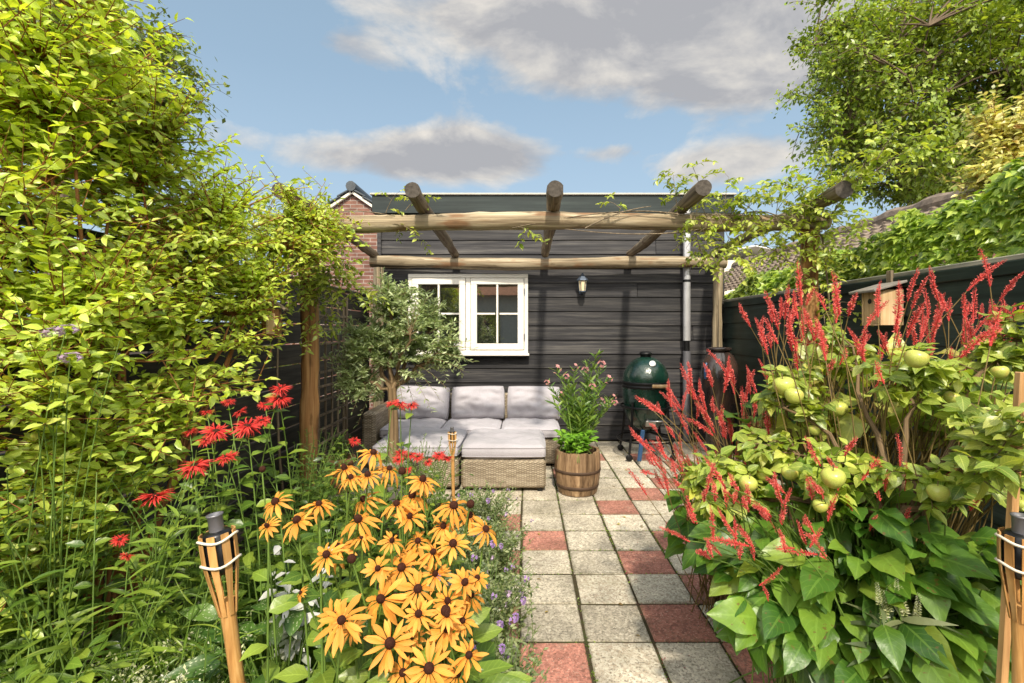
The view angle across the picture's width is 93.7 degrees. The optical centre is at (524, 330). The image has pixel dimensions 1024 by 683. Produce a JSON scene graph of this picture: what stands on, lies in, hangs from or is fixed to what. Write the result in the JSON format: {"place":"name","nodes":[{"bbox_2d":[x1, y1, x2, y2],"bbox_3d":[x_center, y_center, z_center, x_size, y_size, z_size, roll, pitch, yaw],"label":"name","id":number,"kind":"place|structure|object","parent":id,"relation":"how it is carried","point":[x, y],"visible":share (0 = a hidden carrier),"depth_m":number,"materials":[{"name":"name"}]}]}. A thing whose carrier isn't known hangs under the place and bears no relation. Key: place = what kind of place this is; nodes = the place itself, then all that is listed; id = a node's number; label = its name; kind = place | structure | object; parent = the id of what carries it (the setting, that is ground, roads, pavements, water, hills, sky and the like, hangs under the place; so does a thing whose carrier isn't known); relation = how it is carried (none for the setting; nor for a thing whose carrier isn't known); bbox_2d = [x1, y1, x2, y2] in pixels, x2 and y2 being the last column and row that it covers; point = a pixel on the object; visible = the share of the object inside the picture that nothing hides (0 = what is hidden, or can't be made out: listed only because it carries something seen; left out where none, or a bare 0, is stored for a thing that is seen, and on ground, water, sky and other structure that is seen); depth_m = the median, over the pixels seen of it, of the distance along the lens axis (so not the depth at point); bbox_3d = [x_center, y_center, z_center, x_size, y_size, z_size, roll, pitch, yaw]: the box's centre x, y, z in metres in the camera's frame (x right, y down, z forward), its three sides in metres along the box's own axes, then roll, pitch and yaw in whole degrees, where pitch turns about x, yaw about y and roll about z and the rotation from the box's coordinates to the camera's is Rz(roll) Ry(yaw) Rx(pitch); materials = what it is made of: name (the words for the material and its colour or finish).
{"place":"outdoors","nodes":[
{"label":"outdoors","id":0,"kind":"place"},
{"bbox_2d":[117,320,322,462],"bbox_3d":[-2.695,0.571,4.550,0.777,1.750,3.904,0,0,0],"label":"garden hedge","id":1,"kind":"object","parent":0,"point":[250,394],"visible":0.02,"depth_m":4.89,"materials":[{"name":"green plant"}]},
{"bbox_2d":[0,344,814,682],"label":"ground","id":2,"kind":"structure","parent":0,"point":[354,450],"depth_m":3.62,"materials":[{"name":"soil"}]},
{"bbox_2d":[0,610,110,682],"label":"leafy shrub","id":3,"kind":"object","parent":2,"relation":"on","point":[36,677],"visible":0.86,"depth_m":1.24,"materials":[{"name":"green plant"}]},
{"bbox_2d":[0,300,119,682],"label":"buddleia","id":4,"kind":"object","parent":2,"relation":"on","point":[61,331],"visible":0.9,"depth_m":1.54,"materials":[{"name":"green plant"}]},
{"bbox_2d":[0,430,166,682],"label":"leafy shrub","id":5,"kind":"object","parent":2,"relation":"on","point":[79,589],"visible":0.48,"depth_m":1.59,"materials":[{"name":"green plant"}]},
{"bbox_2d":[0,457,223,682],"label":"sweet rocket","id":6,"kind":"object","parent":2,"relation":"on","point":[166,550],"visible":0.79,"depth_m":1.36,"materials":[{"name":"green plant"}]},
{"bbox_2d":[0,0,229,274],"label":"deciduous tree","id":7,"kind":"object","parent":2,"relation":"on","point":[187,68],"visible":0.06,"depth_m":8.79,"materials":[{"name":"green plant"}]},
{"bbox_2d":[109,488,191,682],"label":"bee balm","id":8,"kind":"object","parent":2,"relation":"on","point":[134,559],"visible":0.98,"depth_m":1.42,"materials":[{"name":"green plant"}]},
{"bbox_2d":[0,591,334,682],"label":"white spray plant","id":9,"kind":"object","parent":2,"relation":"on","point":[180,677],"visible":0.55,"depth_m":1.31,"materials":[{"name":"white plant"}]},
{"bbox_2d":[90,435,252,681],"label":"sweet rocket","id":10,"kind":"object","parent":2,"relation":"on","point":[190,580],"visible":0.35,"depth_m":1.72,"materials":[{"name":"green plant"}]},
{"bbox_2d":[73,544,275,682],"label":"sweet rocket","id":11,"kind":"object","parent":2,"relation":"on","point":[204,649],"visible":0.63,"depth_m":1.37,"materials":[{"name":"green plant"}]},
{"bbox_2d":[0,0,369,681],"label":"yellow green shrub","id":12,"kind":"object","parent":2,"relation":"on","point":[100,106],"visible":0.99,"depth_m":1.86,"materials":[{"name":"green plant"}]},
{"bbox_2d":[256,256,288,334],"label":"hanging bird house","id":13,"kind":"structure","parent":12,"relation":"hanging from","point":[271,324],"depth_m":2.71,"materials":[{"name":"brown wood"}]},
{"bbox_2d":[0,210,371,670],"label":"slat fence","id":14,"kind":"object","parent":2,"relation":"on","point":[289,374],"visible":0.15,"depth_m":3.49,"materials":[{"name":"black wood"}]},
{"bbox_2d":[196,511,246,682],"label":"bamboo torch","id":15,"kind":"object","parent":2,"relation":"on","point":[217,543],"visible":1,"depth_m":1.18,"materials":[{"name":"wood"}]},
{"bbox_2d":[174,399,271,681],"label":"bee balm","id":16,"kind":"object","parent":2,"relation":"on","point":[248,559],"visible":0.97,"depth_m":1.66,"materials":[{"name":"green plant"}]},
{"bbox_2d":[6,471,474,682],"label":"ground cover","id":17,"kind":"object","parent":2,"relation":"on","point":[117,632],"visible":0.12,"depth_m":2.74,"materials":[{"name":"green plant"}]},
{"bbox_2d":[180,507,338,677],"bbox_3d":[-1.068,1.111,2.005,0.577,0.650,0.568,0,0,0],"label":"leafy shrub","id":18,"kind":"object","parent":2,"relation":"on","point":[307,559],"visible":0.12,"depth_m":1.96,"materials":[{"name":"green plant"}]},
{"bbox_2d":[231,383,316,661],"bbox_3d":[-0.938,0.812,1.755,0.333,1.247,0.330,0,0,20],"label":"bee balm","id":19,"kind":"object","parent":2,"relation":"on","point":[264,438],"visible":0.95,"depth_m":1.75,"materials":[{"name":"green plant"}]},
{"bbox_2d":[160,597,397,682],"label":"lungwort","id":20,"kind":"object","parent":2,"relation":"on","point":[294,619],"visible":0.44,"depth_m":1.45,"materials":[{"name":"green plant"}]},
{"bbox_2d":[231,434,356,561],"bbox_3d":[-1.185,1.003,2.587,0.648,0.865,0.493,0,0,-38],"label":"leafy shrub","id":21,"kind":"object","parent":2,"relation":"on","point":[305,500],"visible":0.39,"depth_m":2.56,"materials":[{"name":"green plant"}]},
{"bbox_2d":[259,529,336,682],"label":"silver leaf plant","id":22,"kind":"object","parent":2,"relation":"on","point":[295,642],"visible":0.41,"depth_m":1.56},
{"bbox_2d":[284,427,347,536],"bbox_3d":[-1.433,1.050,3.298,0.385,0.772,0.399,0,0,40],"label":"leafy shrub","id":23,"kind":"object","parent":2,"relation":"on","point":[314,478],"visible":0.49,"depth_m":3.30,"materials":[{"name":"green plant"}]},
{"bbox_2d":[269,509,376,682],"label":"leafy shrub","id":24,"kind":"object","parent":2,"relation":"on","point":[313,556],"visible":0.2,"depth_m":1.89,"materials":[{"name":"green plant"}]},
{"bbox_2d":[286,181,376,409],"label":"brick outbuilding","id":25,"kind":"structure","parent":2,"relation":"on","point":[356,196],"depth_m":8.00,"materials":[{"name":"brick"}]},
{"bbox_2d":[227,177,439,512],"bbox_3d":[-1.361,0.146,3.353,1.480,2.570,0.999,0,0,0],"label":"climbing vine","id":26,"kind":"object","parent":2,"relation":"on","point":[321,279],"visible":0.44,"depth_m":3.53,"materials":[{"name":"green plant"}]},
{"bbox_2d":[296,443,422,579],"bbox_3d":[-0.939,1.059,2.745,0.742,0.754,0.710,0,0,0],"label":"leafy shrub","id":27,"kind":"object","parent":2,"relation":"on","point":[357,496],"visible":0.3,"depth_m":2.73,"materials":[{"name":"green plant"}]},
{"bbox_2d":[239,449,532,682],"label":"coneflower plant","id":28,"kind":"object","parent":2,"relation":"on","point":[411,619],"visible":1,"depth_m":1.14,"materials":[{"name":"orange plant"}]},
{"bbox_2d":[374,398,422,589],"bbox_3d":[-0.522,0.851,1.948,0.334,1.168,0.179,0,0,-34],"label":"bee balm","id":29,"kind":"object","parent":2,"relation":"on","point":[395,405],"visible":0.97,"depth_m":1.93,"materials":[{"name":"green plant"}]},
{"bbox_2d":[349,437,451,557],"bbox_3d":[-0.806,1.053,2.823,0.816,0.768,0.423,0,0,19],"label":"bee balm","id":30,"kind":"object","parent":2,"relation":"on","point":[437,456],"visible":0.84,"depth_m":2.74,"materials":[{"name":"green plant"}]},
{"bbox_2d":[377,433,464,548],"bbox_3d":[-0.685,1.076,3.235,0.587,0.720,0.506,0,0,0],"label":"rosemary","id":31,"kind":"object","parent":2,"relation":"on","point":[419,473],"visible":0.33,"depth_m":3.22,"materials":[{"name":"plant"}]},
{"bbox_2d":[447,427,456,528],"bbox_3d":[-0.485,1.040,3.200,0.067,0.800,0.066,0,0,0],"label":"bamboo torch","id":32,"kind":"object","parent":2,"relation":"on","point":[452,436],"visible":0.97,"depth_m":3.19,"materials":[{"name":"wood"}]},
{"bbox_2d":[450,480,518,552],"bbox_3d":[-0.257,1.216,3.053,0.451,0.441,0.464,0,0,0],"label":"catmint","id":33,"kind":"object","parent":2,"relation":"on","point":[483,510],"visible":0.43,"depth_m":3.04,"materials":[{"name":"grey plant"}]},
{"bbox_2d":[432,540,539,674],"bbox_3d":[-0.161,1.179,1.948,0.442,0.513,0.463,0,0,0],"label":"catmint","id":34,"kind":"object","parent":2,"relation":"on","point":[504,613],"visible":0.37,"depth_m":1.92,"materials":[{"name":"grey plant"}]},
{"bbox_2d":[448,505,533,603],"bbox_3d":[-0.184,1.203,2.500,0.448,0.466,0.429,0,0,21],"label":"catmint","id":35,"kind":"object","parent":2,"relation":"on","point":[503,545],"visible":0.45,"depth_m":2.47,"materials":[{"name":"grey plant"}]},
{"bbox_2d":[513,119,954,395],"bbox_3d":[1.350,0.029,3.352,2.900,2.803,1.266,0,0,0],"label":"climbing vine","id":36,"kind":"object","parent":2,"relation":"on","point":[860,172],"visible":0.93,"depth_m":3.52,"materials":[{"name":"green plant"}]},
{"bbox_2d":[724,245,771,294],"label":"sheet roofed shed","id":37,"kind":"structure","parent":2,"relation":"on","point":[755,249],"depth_m":11.00,"materials":[{"name":"white"}]},
{"bbox_2d":[659,432,1021,682],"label":"persicaria","id":38,"kind":"object","parent":2,"relation":"on","point":[783,609],"visible":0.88,"depth_m":1.36,"materials":[{"name":"green plant"}]},
{"bbox_2d":[678,302,1023,525],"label":"apple tree","id":39,"kind":"object","parent":2,"relation":"on","point":[990,434],"visible":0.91,"depth_m":1.50,"materials":[{"name":"green plant"}]},
{"bbox_2d":[724,186,1000,299],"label":"tiled outbuilding","id":40,"kind":"structure","parent":2,"relation":"on","point":[926,206],"depth_m":5.62,"materials":[{"name":"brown tile"}]},
{"bbox_2d":[722,253,1023,543],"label":"board fence","id":41,"kind":"object","parent":2,"relation":"on","point":[952,282],"visible":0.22,"depth_m":3.17,"materials":[{"name":"black wood"}]},
{"bbox_2d":[849,270,906,325],"bbox_3d":[2.384,-0.223,3.240,0.236,0.374,0.250,0,0,0],"label":"bird box","id":42,"kind":"object","parent":41,"relation":"attached to","point":[887,316],"visible":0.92,"depth_m":3.16,"materials":[{"name":"brown wood"}]},
{"bbox_2d":[724,154,1023,298],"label":"ivy hedge","id":43,"kind":"object","parent":2,"relation":"on","point":[980,220],"visible":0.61,"depth_m":3.00,"materials":[{"name":"green plant"}]},
{"bbox_2d":[738,249,1023,555],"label":"persicaria","id":44,"kind":"object","parent":2,"relation":"on","point":[849,425],"visible":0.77,"depth_m":1.75,"materials":[{"name":"red plant"}]},
{"bbox_2d":[770,0,1023,215],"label":"deciduous tree","id":45,"kind":"object","parent":2,"relation":"on","point":[903,57],"visible":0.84,"depth_m":10.74,"materials":[{"name":"green plant"}]},
{"bbox_2d":[936,79,1023,234],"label":"shrub","id":46,"kind":"object","parent":2,"relation":"on","point":[998,137],"visible":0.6,"depth_m":3.46,"materials":[{"name":"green plant"}]},
{"bbox_2d":[996,372,1023,682],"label":"garden stake","id":47,"kind":"object","parent":2,"relation":"in","point":[1003,651],"visible":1,"depth_m":1.15,"materials":[{"name":"brown wood"}]},
{"bbox_2d":[0,0,1023,323],"label":"sky","id":48,"kind":"structure","parent":0,"point":[440,96],"materials":[{"name":"blue"}]},
{"bbox_2d":[319,441,793,682],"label":"path","id":49,"kind":"structure","parent":0,"point":[554,596],"depth_m":2.60,"materials":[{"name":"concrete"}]},
{"bbox_2d":[325,453,355,494],"bbox_3d":[-1.600,1.240,4.160,0.256,0.300,0.255,0,0,0],"label":"terracotta pot","id":50,"kind":"object","parent":49,"relation":"on","point":[350,462],"visible":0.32,"depth_m":4.08,"materials":[{"name":"ceramic"}]},
{"bbox_2d":[328,432,354,459],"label":"pot plant","id":51,"kind":"object","parent":50,"relation":"on","point":[344,456],"visible":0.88,"depth_m":4.17,"materials":[{"name":"green plant"}]},
{"bbox_2d":[368,451,416,503],"bbox_3d":[-1.080,1.210,3.930,0.396,0.360,0.394,0,0,0],"label":"grey pot","id":52,"kind":"object","parent":49,"relation":"on","point":[393,496],"visible":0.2,"depth_m":3.79,"materials":[{"name":"ceramic"}]},
{"bbox_2d":[322,267,480,462],"bbox_3d":[-0.977,0.282,3.911,1.331,1.618,0.700,0,0,9],"label":"olive tree","id":53,"kind":"object","parent":52,"relation":"in","point":[362,341],"visible":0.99,"depth_m":3.86,"materials":[{"name":"green plant"}]},
{"bbox_2d":[371,451,463,489],"bbox_3d":[-0.955,1.251,4.510,0.760,0.276,0.720,0,0,0],"label":"rattan chaise","id":54,"kind":"object","parent":49,"relation":"on","point":[458,461],"visible":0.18,"depth_m":4.15,"materials":[{"name":"beige wicker"}]},
{"bbox_2d":[372,428,466,457],"bbox_3d":[-0.955,1.045,4.510,0.764,0.180,0.730,0,0,0],"label":"seat cushion","id":55,"kind":"object","parent":54,"relation":"on","point":[432,436],"visible":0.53,"depth_m":4.32,"materials":[{"name":"grey fabric"}]},
{"bbox_2d":[362,393,559,463],"bbox_3d":[-0.640,1.061,5.317,2.040,0.656,0.895,0,0,0],"label":"rattan sofa","id":56,"kind":"object","parent":49,"relation":"on","point":[375,420],"visible":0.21,"depth_m":4.89,"materials":[{"name":"beige wicker"}]},
{"bbox_2d":[380,418,446,437],"bbox_3d":[-1.190,1.050,5.210,0.616,0.173,0.621,0,0,0],"label":"seat cushion","id":57,"kind":"object","parent":56,"relation":"on","point":[428,423],"visible":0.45,"depth_m":5.08,"materials":[{"name":"grey fabric"}]},
{"bbox_2d":[397,386,449,419],"bbox_3d":[-1.170,0.825,5.497,0.608,0.397,0.306,0,0,0],"label":"back cushion","id":58,"kind":"object","parent":57,"relation":"on","point":[422,410],"visible":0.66,"depth_m":5.41,"materials":[{"name":"grey fabric"}]},
{"bbox_2d":[442,418,501,434],"bbox_3d":[-0.565,1.050,5.210,0.616,0.165,0.621,0,0,0],"label":"seat cushion","id":59,"kind":"object","parent":56,"relation":"on","point":[469,424],"visible":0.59,"depth_m":5.09,"materials":[{"name":"grey fabric"}]},
{"bbox_2d":[451,386,504,418],"bbox_3d":[-0.535,0.825,5.499,0.606,0.392,0.312,0,0,0],"label":"back cushion","id":60,"kind":"object","parent":59,"relation":"on","point":[478,402],"visible":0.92,"depth_m":5.40,"materials":[{"name":"grey fabric"}]},
{"bbox_2d":[501,418,559,438],"bbox_3d":[0.060,1.050,5.210,0.616,0.180,0.621,0,0,0],"label":"seat cushion","id":61,"kind":"object","parent":56,"relation":"on","point":[547,427],"visible":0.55,"depth_m":5.03,"materials":[{"name":"grey fabric"}]},
{"bbox_2d":[507,386,559,419],"bbox_3d":[0.100,0.825,5.499,0.604,0.388,0.304,0,0,0],"label":"back cushion","id":62,"kind":"object","parent":61,"relation":"on","point":[529,402],"visible":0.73,"depth_m":5.40,"materials":[{"name":"grey fabric"}]},
{"bbox_2d":[461,457,545,490],"bbox_3d":[-0.185,1.251,4.490,0.730,0.276,0.720,0,0,0],"label":"rattan ottoman","id":63,"kind":"object","parent":49,"relation":"on","point":[523,472],"visible":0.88,"depth_m":4.13,"materials":[{"name":"beige wicker"}]},
{"bbox_2d":[462,428,545,458],"bbox_3d":[-0.185,1.045,4.485,0.744,0.177,0.730,0,0,0],"label":"seat cushion","id":64,"kind":"object","parent":63,"relation":"on","point":[483,443],"visible":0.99,"depth_m":4.17,"materials":[{"name":"grey fabric"}]},
{"bbox_2d":[466,616,549,682],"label":"catmint","id":65,"kind":"object","parent":49,"relation":"on","point":[505,653],"visible":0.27,"depth_m":1.52,"materials":[{"name":"green plant"}]},
{"bbox_2d":[370,193,736,441],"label":"garden shed","id":66,"kind":"structure","parent":49,"relation":"on","point":[525,328],"depth_m":6.09,"materials":[{"name":"black stained timber boards"},{"name":"cream paint"}]},
{"bbox_2d":[408,274,528,355],"bbox_3d":[-0.715,-0.203,6.030,1.536,1.027,0.120,0,0,0],"label":"window","id":67,"kind":"structure","parent":66,"relation":"in","point":[491,310],"depth_m":6.02,"materials":[{"name":"beige paint"}]},
{"bbox_2d":[577,273,587,294],"bbox_3d":[0.707,-0.589,5.990,0.133,0.270,0.187,0,0,-23],"label":"wall lantern","id":68,"kind":"object","parent":66,"relation":"attached to","point":[582,279],"depth_m":5.94,"materials":[{"name":"black metal"}]},
{"bbox_2d":[271,180,853,518],"bbox_3d":[0.275,0.200,4.601,4.374,2.442,2.808,0,0,0],"label":"pergola","id":69,"kind":"object","parent":49,"relation":"on","point":[551,220],"visible":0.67,"depth_m":3.66,"materials":[{"name":"brown wood"}]},
{"bbox_2d":[317,297,347,475],"bbox_3d":[-1.693,0.490,4.160,0.036,1.620,0.776,0,0,0],"label":"trellis","id":70,"kind":"object","parent":69,"relation":"attached to","point":[344,419],"visible":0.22,"depth_m":4.21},
{"bbox_2d":[554,445,600,496],"bbox_3d":[0.455,1.204,4.170,0.405,0.363,0.405,0,0,0],"label":"barrel planter","id":71,"kind":"object","parent":49,"relation":"on","point":[574,478],"visible":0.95,"depth_m":4.01,"materials":[{"name":"brown wood"}]},
{"bbox_2d":[552,429,598,462],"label":"mint plant","id":72,"kind":"object","parent":71,"relation":"on","point":[572,442],"visible":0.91,"depth_m":4.07,"materials":[{"name":"green plant"}]},
{"bbox_2d":[544,350,617,453],"bbox_3d":[0.496,0.625,4.175,0.686,0.938,0.481,0,0,0],"label":"oleander","id":73,"kind":"object","parent":71,"relation":"in","point":[580,418],"visible":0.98,"depth_m":4.16,"materials":[{"name":"green plant"}]},
{"bbox_2d":[503,452,712,638],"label":"fallen leaves","id":74,"kind":"object","parent":49,"relation":"on","point":[620,603],"visible":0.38,"depth_m":3.29,"materials":[{"name":"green plant"}]},
{"bbox_2d":[518,447,743,682],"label":"joint moss","id":75,"kind":"object","parent":49,"relation":"on","point":[602,573],"visible":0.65,"depth_m":2.87,"materials":[{"name":"green plant"}]},
{"bbox_2d":[616,351,675,461],"bbox_3d":[1.345,0.808,5.296,0.640,1.162,0.748,0,0,0],"label":"kamado grill","id":76,"kind":"object","parent":49,"relation":"on","point":[645,375],"visible":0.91,"depth_m":5.15,"materials":[{"name":"green ceramic"}]},
{"bbox_2d":[645,420,655,426],"bbox_3d":[1.345,0.990,5.145,0.110,0.073,0.049,0,0,0],"label":"draft door","id":77,"kind":"structure","parent":76,"relation":"in","point":[647,424],"depth_m":5.13,"materials":[{"name":"metal"}]},
{"bbox_2d":[626,527,772,680],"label":"fallen petals","id":78,"kind":"object","parent":49,"relation":"on","point":[667,615],"visible":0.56,"depth_m":2.32,"materials":[{"name":"red plant"}]},
{"bbox_2d":[627,349,807,625],"bbox_3d":[0.920,0.759,2.377,0.910,1.357,0.977,0,0,0],"label":"persicaria","id":79,"kind":"object","parent":49,"relation":"on","point":[680,522],"visible":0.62,"depth_m":2.20,"materials":[{"name":"red plant"}]},
{"bbox_2d":[701,347,738,454],"bbox_3d":[2.202,0.787,5.450,0.422,1.205,0.406,0,0,0],"label":"glazed urn","id":80,"kind":"object","parent":49,"relation":"on","point":[718,375],"visible":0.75,"depth_m":5.30,"materials":[{"name":"brown ceramic"}]},
{"bbox_2d":[837,578,968,682],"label":"veronica","id":81,"kind":"object","parent":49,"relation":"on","point":[917,619],"visible":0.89,"depth_m":1.28,"materials":[{"name":"green plant"}]},
{"bbox_2d":[994,512,1023,682],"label":"bamboo torch","id":82,"kind":"object","parent":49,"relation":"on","point":[1009,558],"visible":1,"depth_m":1.07,"materials":[{"name":"wood"}]},
{"bbox_2d":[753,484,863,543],"bbox_3d":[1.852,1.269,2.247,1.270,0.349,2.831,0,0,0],"label":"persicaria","id":83,"kind":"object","parent":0,"point":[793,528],"depth_m":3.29,"materials":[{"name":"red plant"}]}
]}

